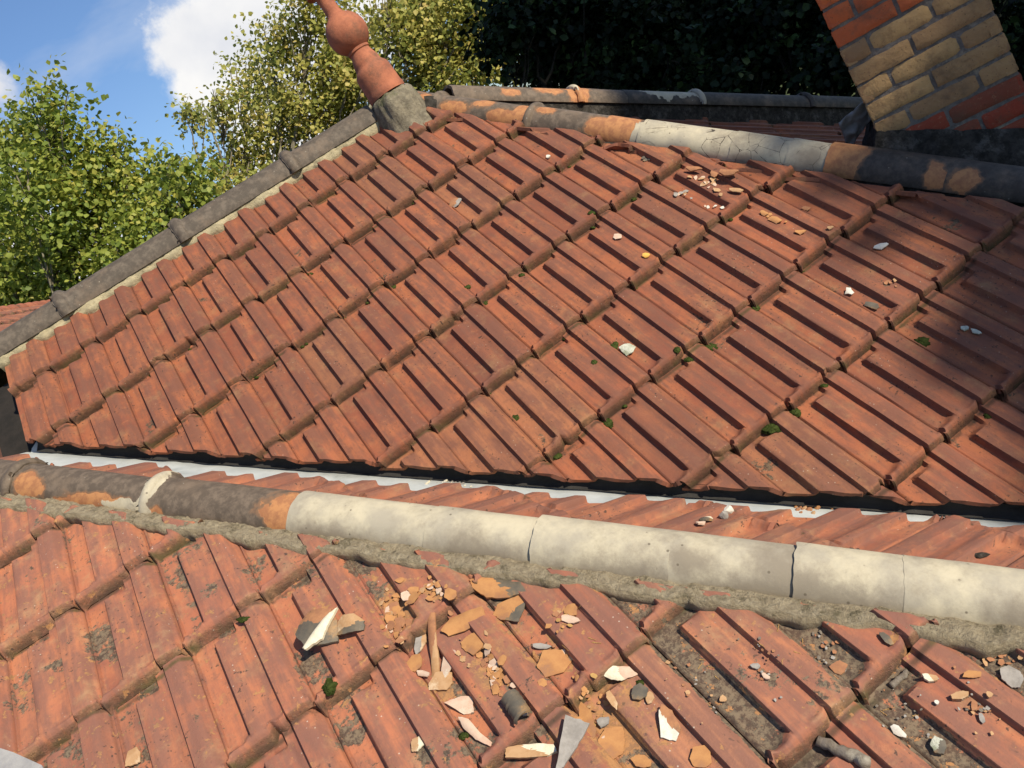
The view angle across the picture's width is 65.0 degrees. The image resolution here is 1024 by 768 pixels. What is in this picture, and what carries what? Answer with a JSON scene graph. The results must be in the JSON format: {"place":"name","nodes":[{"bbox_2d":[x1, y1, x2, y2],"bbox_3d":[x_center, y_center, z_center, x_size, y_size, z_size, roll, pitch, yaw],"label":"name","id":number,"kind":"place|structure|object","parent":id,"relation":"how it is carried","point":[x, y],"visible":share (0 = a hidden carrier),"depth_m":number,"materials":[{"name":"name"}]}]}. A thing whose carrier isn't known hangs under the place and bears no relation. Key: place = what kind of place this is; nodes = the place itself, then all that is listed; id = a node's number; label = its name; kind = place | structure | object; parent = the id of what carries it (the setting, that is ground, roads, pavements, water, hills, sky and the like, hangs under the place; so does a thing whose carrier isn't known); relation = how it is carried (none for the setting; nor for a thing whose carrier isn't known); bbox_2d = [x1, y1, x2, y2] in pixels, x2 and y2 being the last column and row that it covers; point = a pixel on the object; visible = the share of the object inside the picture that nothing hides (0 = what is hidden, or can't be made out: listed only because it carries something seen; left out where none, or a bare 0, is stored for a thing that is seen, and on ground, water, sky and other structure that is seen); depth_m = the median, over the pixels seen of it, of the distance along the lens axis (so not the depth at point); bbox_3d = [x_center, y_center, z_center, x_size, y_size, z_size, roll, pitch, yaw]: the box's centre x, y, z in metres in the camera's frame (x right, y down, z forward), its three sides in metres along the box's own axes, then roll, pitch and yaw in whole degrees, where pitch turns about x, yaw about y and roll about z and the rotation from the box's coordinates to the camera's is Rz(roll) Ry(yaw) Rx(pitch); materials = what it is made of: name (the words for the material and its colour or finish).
{"place":"outdoors","nodes":[
{"label":"outdoors","id":0,"kind":"place"},
{"bbox_2d":[0,0,536,278],"label":"sky","id":1,"kind":"structure","parent":0,"point":[135,53],"materials":[{"name":"blue"}]},
{"bbox_2d":[668,68,854,95],"bbox_3d":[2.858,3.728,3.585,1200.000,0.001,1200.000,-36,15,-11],"label":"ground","id":2,"kind":"structure","parent":0,"point":[813,93],"depth_m":38.06,"materials":[{"name":"green plant"}]},
{"bbox_2d":[0,299,49,457],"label":"neighbouring house","id":3,"kind":"structure","parent":2,"relation":"on","point":[11,314],"depth_m":5.81,"materials":[{"name":"tile"}]},
{"bbox_2d":[0,53,239,305],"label":"plane tree","id":4,"kind":"object","parent":2,"relation":"on","point":[52,246],"visible":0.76,"depth_m":11.38,"materials":[{"name":"green plant"}]},
{"bbox_2d":[164,0,406,204],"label":"plane tree","id":5,"kind":"object","parent":2,"relation":"on","point":[338,96],"visible":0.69,"depth_m":13.96,"materials":[{"name":"green plant"}]},
{"bbox_2d":[363,0,526,109],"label":"plane tree","id":6,"kind":"object","parent":2,"relation":"on","point":[426,32],"visible":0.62,"depth_m":13.48,"materials":[{"name":"green plant"}]},
{"bbox_2d":[0,0,1023,767],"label":"tiled house","id":7,"kind":"structure","parent":2,"relation":"on","point":[160,534],"depth_m":2.30,"materials":[{"name":"tile"}]},
{"bbox_2d":[125,747,140,766],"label":"clay flake","id":8,"kind":"object","parent":7,"relation":"on","point":[133,757],"visible":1,"depth_m":1.68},
{"bbox_2d":[236,616,249,622],"bbox_3d":[-0.619,0.542,1.849,0.033,0.016,0.018,-25,17,27],"label":"moss clump","id":9,"kind":"object","parent":7,"relation":"on","point":[242,619],"visible":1,"depth_m":1.85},
{"bbox_2d":[295,608,338,647],"bbox_3d":[-0.421,0.535,1.753,0.107,0.033,0.096,17,56,35],"label":"clay shard","id":10,"kind":"object","parent":7,"relation":"on","point":[310,622],"visible":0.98,"depth_m":1.75,"materials":[{"name":"ceramic"}]},
{"bbox_2d":[303,608,337,650],"bbox_3d":[-0.409,0.529,1.732,0.028,0.017,0.108,18,57,30],"label":"mortar piece","id":11,"kind":"object","parent":10,"relation":"on","point":[317,636],"visible":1,"depth_m":1.72,"materials":[{"name":"concrete"}]},
{"bbox_2d":[321,677,337,696],"bbox_3d":[-0.376,0.625,1.659,0.034,0.029,0.030,-36,15,-11],"label":"moss clump","id":12,"kind":"object","parent":7,"relation":"on","point":[329,686],"visible":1,"depth_m":1.66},
{"bbox_2d":[336,613,364,635],"bbox_3d":[-0.349,0.519,1.736,0.067,0.016,0.045,-10,55,19],"label":"clay shard","id":13,"kind":"object","parent":7,"relation":"on","point":[350,623],"visible":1,"depth_m":1.73,"materials":[{"name":"ceramic"}]},
{"bbox_2d":[385,614,395,622],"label":"clay flake","id":14,"kind":"object","parent":7,"relation":"on","point":[388,617],"visible":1,"depth_m":1.76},
{"bbox_2d":[387,621,394,629],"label":"clay flake","id":15,"kind":"object","parent":7,"relation":"on","point":[390,625],"visible":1,"depth_m":1.74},
{"bbox_2d":[389,601,399,611],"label":"clay flake","id":16,"kind":"object","parent":7,"relation":"on","point":[395,603],"visible":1,"depth_m":1.78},
{"bbox_2d":[392,592,400,597],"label":"clay flake","id":17,"kind":"object","parent":7,"relation":"on","point":[396,595],"visible":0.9,"depth_m":1.80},
{"bbox_2d":[392,605,401,614],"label":"clay flake","id":18,"kind":"object","parent":7,"relation":"on","point":[395,610],"visible":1,"depth_m":1.78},
{"bbox_2d":[393,623,401,631],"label":"clay flake","id":19,"kind":"object","parent":7,"relation":"on","point":[398,626],"visible":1,"depth_m":1.74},
{"bbox_2d":[394,616,405,626],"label":"clay flake","id":20,"kind":"object","parent":7,"relation":"on","point":[400,619],"visible":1,"depth_m":1.75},
{"bbox_2d":[395,577,404,582],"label":"clay flake","id":21,"kind":"object","parent":7,"relation":"on","point":[400,580],"visible":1,"depth_m":1.81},
{"bbox_2d":[395,635,407,643],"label":"clay flake","id":22,"kind":"object","parent":7,"relation":"on","point":[399,640],"visible":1,"depth_m":1.70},
{"bbox_2d":[401,591,410,600],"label":"clay flake","id":23,"kind":"object","parent":7,"relation":"on","point":[405,595],"visible":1,"depth_m":1.77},
{"bbox_2d":[406,619,412,625],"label":"clay flake","id":24,"kind":"object","parent":7,"relation":"on","point":[408,622],"visible":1,"depth_m":1.74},
{"bbox_2d":[406,592,418,604],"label":"clay flake","id":25,"kind":"object","parent":7,"relation":"on","point":[412,597],"visible":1,"depth_m":1.76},
{"bbox_2d":[408,586,418,593],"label":"clay flake","id":26,"kind":"object","parent":7,"relation":"on","point":[411,590],"visible":1,"depth_m":1.77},
{"bbox_2d":[407,654,421,671],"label":"clay flake","id":27,"kind":"object","parent":7,"relation":"on","point":[414,663],"visible":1,"depth_m":1.68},
{"bbox_2d":[411,736,423,751],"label":"clay flake","id":28,"kind":"object","parent":7,"relation":"on","point":[417,744],"visible":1,"depth_m":1.53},
{"bbox_2d":[414,634,426,653],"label":"clay flake","id":29,"kind":"object","parent":7,"relation":"on","point":[420,642],"visible":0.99,"depth_m":1.71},
{"bbox_2d":[417,670,429,676],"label":"clay flake","id":30,"kind":"object","parent":7,"relation":"on","point":[422,673],"visible":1,"depth_m":1.65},
{"bbox_2d":[427,612,439,677],"bbox_3d":[-0.165,0.551,1.689,0.021,0.007,0.143,-22,53,17],"label":"clay strip","id":31,"kind":"object","parent":7,"relation":"on","point":[433,648],"visible":1,"depth_m":1.69,"materials":[{"name":"ceramic"}]},
{"bbox_2d":[428,671,452,690],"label":"clay flake","id":32,"kind":"object","parent":7,"relation":"on","point":[439,681],"visible":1,"depth_m":1.63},
{"bbox_2d":[441,650,455,677],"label":"clay flake","id":33,"kind":"object","parent":7,"relation":"on","point":[446,667],"visible":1,"depth_m":1.65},
{"bbox_2d":[444,588,456,600],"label":"clay flake","id":34,"kind":"object","parent":7,"relation":"on","point":[450,594],"visible":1,"depth_m":1.73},
{"bbox_2d":[449,198,461,207],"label":"clay flake","id":35,"kind":"object","parent":7,"relation":"on","point":[454,202],"visible":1,"depth_m":3.13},
{"bbox_2d":[444,696,473,714],"bbox_3d":[-0.105,0.634,1.584,0.060,0.007,0.036,-8,46,5],"label":"clay flake","id":36,"kind":"object","parent":7,"relation":"on","point":[463,705],"visible":1,"depth_m":1.58,"materials":[{"name":"ceramic"}]},
{"bbox_2d":[441,606,484,635],"bbox_3d":[-0.103,0.504,1.704,0.100,0.012,0.043,-25,48,-5],"label":"clay flake","id":37,"kind":"object","parent":7,"relation":"on","point":[457,624],"visible":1,"depth_m":1.70,"materials":[{"name":"ceramic"}]},
{"bbox_2d":[458,732,468,739],"bbox_3d":[-0.092,0.672,1.535,0.024,0.013,0.016,-36,15,-11],"label":"moss clump","id":38,"kind":"object","parent":7,"relation":"on","point":[462,735],"visible":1,"depth_m":1.53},
{"bbox_2d":[461,633,482,655],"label":"clay flake","id":39,"kind":"object","parent":7,"relation":"on","point":[472,642],"visible":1,"depth_m":1.66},
{"bbox_2d":[458,717,491,745],"bbox_3d":[-0.071,0.663,1.532,0.022,0.009,0.088,-36,48,-25],"label":"clay flake","id":40,"kind":"object","parent":7,"relation":"on","point":[469,727],"visible":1,"depth_m":1.53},
{"bbox_2d":[476,652,483,657],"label":"clay flake","id":41,"kind":"object","parent":7,"relation":"on","point":[479,654],"visible":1,"depth_m":1.64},
{"bbox_2d":[483,643,491,649],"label":"clay flake","id":42,"kind":"object","parent":7,"relation":"on","point":[487,646],"visible":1,"depth_m":1.63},
{"bbox_2d":[489,658,497,665],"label":"clay flake","id":43,"kind":"object","parent":7,"relation":"on","point":[493,662],"visible":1,"depth_m":1.62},
{"bbox_2d":[490,671,499,679],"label":"clay flake","id":44,"kind":"object","parent":7,"relation":"on","point":[496,675],"visible":1,"depth_m":1.59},
{"bbox_2d":[492,684,499,694],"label":"clay flake","id":45,"kind":"object","parent":7,"relation":"on","point":[495,688],"visible":1,"depth_m":1.57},
{"bbox_2d":[469,577,525,598],"bbox_3d":[-0.030,0.441,1.750,0.135,0.018,0.057,1,43,17],"label":"clay plate","id":46,"kind":"object","parent":7,"relation":"on","point":[493,588],"visible":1,"depth_m":1.74,"materials":[{"name":"ceramic"}]},
{"bbox_2d":[497,655,506,664],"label":"clay flake","id":47,"kind":"object","parent":7,"relation":"on","point":[501,659],"visible":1,"depth_m":1.60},
{"bbox_2d":[503,675,510,683],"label":"clay flake","id":48,"kind":"object","parent":7,"relation":"on","point":[506,679],"visible":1,"depth_m":1.58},
{"bbox_2d":[493,595,524,621],"bbox_3d":[0.002,0.482,1.703,0.086,0.008,0.063,-25,40,-1],"label":"clay flake","id":49,"kind":"object","parent":7,"relation":"on","point":[511,609],"visible":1,"depth_m":1.71,"materials":[{"name":"ceramic"}]},
{"bbox_2d":[501,689,531,724],"bbox_3d":[0.006,0.607,1.515,0.041,0.041,0.062,-36,15,-11],"label":"clay shard","id":50,"kind":"object","parent":7,"relation":"on","point":[514,703],"visible":1,"depth_m":1.51,"materials":[{"name":"ceramic"}]},
{"bbox_2d":[505,743,557,758],"bbox_3d":[0.035,0.678,1.483,0.098,0.011,0.025,-11,45,10],"label":"clay strip","id":51,"kind":"object","parent":7,"relation":"on","point":[530,751],"visible":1,"depth_m":1.48,"materials":[{"name":"ceramic"}]},
{"bbox_2d":[537,678,546,686],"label":"clay flake","id":52,"kind":"object","parent":7,"relation":"on","point":[542,682],"visible":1,"depth_m":1.55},
{"bbox_2d":[533,643,551,648],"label":"clay flake","id":53,"kind":"object","parent":7,"relation":"on","point":[540,646],"visible":1,"depth_m":1.62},
{"bbox_2d":[537,649,571,677],"bbox_3d":[0.081,0.551,1.592,0.065,0.006,0.061,-24,45,-13],"label":"clay flake","id":54,"kind":"object","parent":7,"relation":"on","point":[553,662],"visible":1,"depth_m":1.59,"materials":[{"name":"ceramic"}]},
{"bbox_2d":[553,453,562,459],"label":"moss clump","id":55,"kind":"object","parent":7,"relation":"on","point":[557,456],"visible":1,"depth_m":2.34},
{"bbox_2d":[561,614,579,623],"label":"clay flake","id":56,"kind":"object","parent":7,"relation":"on","point":[568,619],"visible":1,"depth_m":1.64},
{"bbox_2d":[564,603,577,615],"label":"clay flake","id":57,"kind":"object","parent":7,"relation":"on","point":[571,609],"visible":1,"depth_m":1.66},
{"bbox_2d":[556,715,589,767],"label":"clay plate","id":58,"kind":"object","parent":7,"relation":"on","point":[573,732],"visible":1,"depth_m":1.45,"materials":[{"name":"ceramic"}]},
{"bbox_2d":[579,702,596,738],"bbox_3d":[0.140,0.626,1.512,0.024,0.005,0.092,-27,38,0],"label":"clay flake","id":59,"kind":"object","parent":7,"relation":"on","point":[585,713],"visible":0.88,"depth_m":1.51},
{"bbox_2d":[597,717,609,727],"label":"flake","id":60,"kind":"object","parent":7,"relation":"on","point":[602,722],"visible":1,"depth_m":1.50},
{"bbox_2d":[601,418,612,428],"bbox_3d":[0.278,0.119,2.364,0.042,0.030,0.038,-36,15,-11],"label":"moss clump","id":61,"kind":"object","parent":7,"relation":"on","point":[608,423],"visible":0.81,"depth_m":2.36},
{"bbox_2d":[598,726,624,758],"bbox_3d":[0.186,0.653,1.469,0.063,0.005,0.054,-38,46,-27],"label":"clay flake","id":62,"kind":"object","parent":7,"relation":"on","point":[612,743],"visible":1,"depth_m":1.47,"materials":[{"name":"ceramic"}]},
{"bbox_2d":[606,690,617,709],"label":"clay flake","id":63,"kind":"object","parent":7,"relation":"on","point":[610,697],"visible":1,"depth_m":1.51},
{"bbox_2d":[610,341,618,349],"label":"moss clump","id":64,"kind":"object","parent":7,"relation":"on","point":[614,344],"visible":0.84,"depth_m":2.52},
{"bbox_2d":[613,233,621,239],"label":"clay flake","id":65,"kind":"object","parent":7,"relation":"on","point":[617,236],"visible":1,"depth_m":2.78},
{"bbox_2d":[604,666,637,680],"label":"clay flake","id":66,"kind":"object","parent":7,"relation":"on","point":[619,673],"visible":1,"depth_m":1.54,"materials":[{"name":"ceramic"}]},
{"bbox_2d":[619,343,635,355],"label":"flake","id":67,"kind":"object","parent":7,"relation":"on","point":[627,349],"visible":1,"depth_m":2.48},
{"bbox_2d":[631,683,647,699],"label":"clay flake","id":68,"kind":"object","parent":7,"relation":"on","point":[639,691],"visible":1,"depth_m":1.50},
{"bbox_2d":[630,755,651,767],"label":"clay flake","id":69,"kind":"object","parent":7,"relation":"on","point":[642,761],"visible":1,"depth_m":1.43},
{"bbox_2d":[646,691,654,703],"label":"clay flake","id":70,"kind":"object","parent":7,"relation":"on","point":[650,698],"visible":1,"depth_m":1.50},
{"bbox_2d":[659,704,680,741],"bbox_3d":[0.279,0.612,1.450,0.040,0.006,0.069,-17,45,-4],"label":"clay flake","id":71,"kind":"object","parent":7,"relation":"on","point":[670,728],"visible":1,"depth_m":1.44,"materials":[{"name":"ceramic"}]},
{"bbox_2d":[673,347,680,353],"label":"moss clump","id":72,"kind":"object","parent":7,"relation":"on","point":[676,350],"visible":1,"depth_m":2.42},
{"bbox_2d":[684,357,693,361],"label":"moss clump","id":73,"kind":"object","parent":7,"relation":"on","point":[688,359],"visible":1,"depth_m":2.42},
{"bbox_2d":[686,166,702,171],"bbox_3d":[0.653,-0.772,2.879,0.060,0.012,0.028,14,57,25],"label":"clay shard","id":74,"kind":"object","parent":7,"relation":"on","point":[692,168],"visible":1,"depth_m":2.88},
{"bbox_2d":[695,521,705,524],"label":"clay flake","id":75,"kind":"object","parent":7,"relation":"on","point":[700,522],"visible":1,"depth_m":1.88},
{"bbox_2d":[690,745,711,767],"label":"clay flake","id":76,"kind":"object","parent":7,"relation":"on","point":[700,756],"visible":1,"depth_m":1.39,"materials":[{"name":"ceramic"}]},
{"bbox_2d":[700,516,712,520],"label":"clay flake","id":77,"kind":"object","parent":7,"relation":"on","point":[708,518],"visible":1,"depth_m":1.90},
{"bbox_2d":[703,343,717,350],"bbox_3d":[0.601,-0.109,2.442,0.045,0.034,0.036,-36,15,-11],"label":"moss clump","id":78,"kind":"object","parent":7,"relation":"on","point":[710,346],"visible":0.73,"depth_m":2.44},
{"bbox_2d":[710,170,717,177],"bbox_3d":[0.712,-0.743,2.837,0.025,0.007,0.035,-35,54,-12],"label":"clay shard","id":79,"kind":"object","parent":7,"relation":"on","point":[714,174],"visible":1,"depth_m":2.83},
{"bbox_2d":[719,695,726,701],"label":"clay flake","id":80,"kind":"object","parent":7,"relation":"on","point":[723,698],"visible":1,"depth_m":1.46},
{"bbox_2d":[719,510,728,518],"bbox_3d":[0.505,0.314,1.915,0.022,0.025,0.020,-36,15,-11],"label":"stone","id":81,"kind":"object","parent":7,"relation":"on","point":[723,514],"visible":1,"depth_m":1.91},
{"bbox_2d":[719,169,738,176],"bbox_3d":[0.754,-0.735,2.789,0.066,0.016,0.032,12,53,28],"label":"clay shard","id":82,"kind":"object","parent":7,"relation":"on","point":[727,172],"visible":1,"depth_m":2.78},
{"bbox_2d":[724,505,733,513],"bbox_3d":[0.524,0.307,1.946,0.025,0.019,0.020,-36,15,-11],"label":"stone","id":83,"kind":"object","parent":7,"relation":"on","point":[729,509],"visible":0.82,"depth_m":1.94,"materials":[{"name":"white stone"}]},
{"bbox_2d":[729,188,743,192],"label":"clay flake","id":84,"kind":"object","parent":7,"relation":"on","point":[739,190],"visible":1,"depth_m":2.75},
{"bbox_2d":[750,663,759,669],"bbox_3d":[0.447,0.519,1.477,0.018,0.006,0.012,-11,44,3],"label":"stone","id":85,"kind":"object","parent":7,"relation":"on","point":[756,666],"visible":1,"depth_m":1.48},
{"bbox_2d":[760,210,768,216],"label":"clay flake","id":86,"kind":"object","parent":7,"relation":"on","point":[763,213],"visible":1,"depth_m":2.68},
{"bbox_2d":[762,672,769,679],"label":"clay flake","id":87,"kind":"object","parent":7,"relation":"on","point":[765,676],"visible":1,"depth_m":1.46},
{"bbox_2d":[761,423,781,434],"bbox_3d":[0.718,0.125,2.213,0.057,0.034,0.044,-36,15,-11],"label":"moss clump","id":88,"kind":"object","parent":7,"relation":"on","point":[769,429],"visible":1,"depth_m":2.21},
{"bbox_2d":[769,216,781,223],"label":"clay flake","id":89,"kind":"object","parent":7,"relation":"on","point":[775,219],"visible":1,"depth_m":2.64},
{"bbox_2d":[789,408,800,416],"bbox_3d":[0.787,0.080,2.231,0.032,0.024,0.030,-24,17,30],"label":"moss clump","id":90,"kind":"object","parent":7,"relation":"on","point":[796,412],"visible":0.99,"depth_m":2.22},
{"bbox_2d":[795,230,805,234],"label":"clay flake","id":91,"kind":"object","parent":7,"relation":"on","point":[800,232],"visible":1,"depth_m":2.58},
{"bbox_2d":[829,660,847,674],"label":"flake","id":92,"kind":"object","parent":7,"relation":"on","point":[839,667],"visible":1,"depth_m":1.45,"materials":[{"name":"ceramic"}]},
{"bbox_2d":[815,735,870,767],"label":"bark twig","id":93,"kind":"object","parent":7,"relation":"on","point":[858,758],"visible":1,"depth_m":1.34,"materials":[{"name":"wood"}]},
{"bbox_2d":[845,287,853,294],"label":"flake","id":94,"kind":"object","parent":7,"relation":"on","point":[849,291],"visible":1,"depth_m":2.42,"materials":[{"name":"white paint"}]},
{"bbox_2d":[864,301,878,309],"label":"clay flake","id":95,"kind":"object","parent":7,"relation":"on","point":[873,305],"visible":1,"depth_m":2.36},
{"bbox_2d":[873,243,888,249],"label":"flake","id":96,"kind":"object","parent":7,"relation":"on","point":[880,246],"visible":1,"depth_m":2.49,"materials":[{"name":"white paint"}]},
{"bbox_2d":[879,632,893,645],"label":"clay flake","id":97,"kind":"object","parent":7,"relation":"on","point":[886,638],"visible":1,"depth_m":1.45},
{"bbox_2d":[888,669,908,688],"bbox_3d":[0.689,0.524,1.428,0.046,0.014,0.014,-36,15,-11],"label":"bark piece","id":98,"kind":"object","parent":7,"relation":"on","point":[897,680],"visible":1,"depth_m":1.42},
{"bbox_2d":[890,724,906,737],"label":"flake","id":99,"kind":"object","parent":7,"relation":"on","point":[897,730],"visible":1,"depth_m":1.35,"materials":[{"name":"ceramic"}]},
{"bbox_2d":[914,336,930,346],"bbox_3d":[1.157,-0.118,2.266,0.043,0.028,0.039,-36,15,-11],"label":"moss clump","id":100,"kind":"object","parent":7,"relation":"on","point":[924,341],"visible":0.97,"depth_m":2.26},
{"bbox_2d":[922,673,937,682],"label":"clay flake","id":101,"kind":"object","parent":7,"relation":"on","point":[928,678],"visible":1,"depth_m":1.40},
{"bbox_2d":[930,736,946,754],"bbox_3d":[0.706,0.598,1.328,0.025,0.008,0.030,-19,41,4],"label":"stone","id":102,"kind":"object","parent":7,"relation":"on","point":[938,745],"visible":1,"depth_m":1.32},
{"bbox_2d":[950,691,968,700],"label":"clay flake","id":103,"kind":"object","parent":7,"relation":"on","point":[959,695],"visible":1,"depth_m":1.36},
{"bbox_2d":[963,670,981,677],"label":"clay flake","id":104,"kind":"object","parent":7,"relation":"on","point":[971,674],"visible":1,"depth_m":1.37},
{"bbox_2d":[971,700,977,710],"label":"clay flake","id":105,"kind":"object","parent":7,"relation":"on","point":[974,704],"visible":1,"depth_m":1.35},
{"bbox_2d":[971,328,981,333],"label":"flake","id":106,"kind":"object","parent":7,"relation":"on","point":[975,331],"visible":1,"depth_m":2.21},
{"bbox_2d":[974,552,989,557],"bbox_3d":[0.982,0.360,1.689,0.044,0.025,0.011,-31,15,9],"label":"stone","id":107,"kind":"object","parent":7,"relation":"on","point":[981,555],"visible":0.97,"depth_m":1.69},
{"bbox_2d":[979,713,984,723],"bbox_3d":[0.779,0.554,1.332,0.009,0.003,0.018,-12,47,12],"label":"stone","id":108,"kind":"object","parent":7,"relation":"on","point":[981,718],"visible":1,"depth_m":1.33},
{"bbox_2d":[986,691,992,697],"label":"clay flake","id":109,"kind":"object","parent":7,"relation":"on","point":[989,694],"visible":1,"depth_m":1.34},
{"bbox_2d":[998,659,1004,665],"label":"clay flake","id":110,"kind":"object","parent":7,"relation":"on","point":[1001,662],"visible":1,"depth_m":1.40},
{"bbox_2d":[1000,665,1023,687],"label":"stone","id":111,"kind":"object","parent":7,"relation":"on","point":[1011,677],"visible":1,"depth_m":1.37,"materials":[{"name":"stone"}]},
{"bbox_2d":[454,0,759,92],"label":"evergreen tree","id":112,"kind":"object","parent":2,"relation":"on","point":[645,45],"visible":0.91,"depth_m":9.12,"materials":[{"name":"green plant"}]},
{"bbox_2d":[671,0,1023,96],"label":"evergreen tree","id":113,"kind":"object","parent":2,"relation":"on","point":[782,42],"visible":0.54,"depth_m":8.71,"materials":[{"name":"green plant"}]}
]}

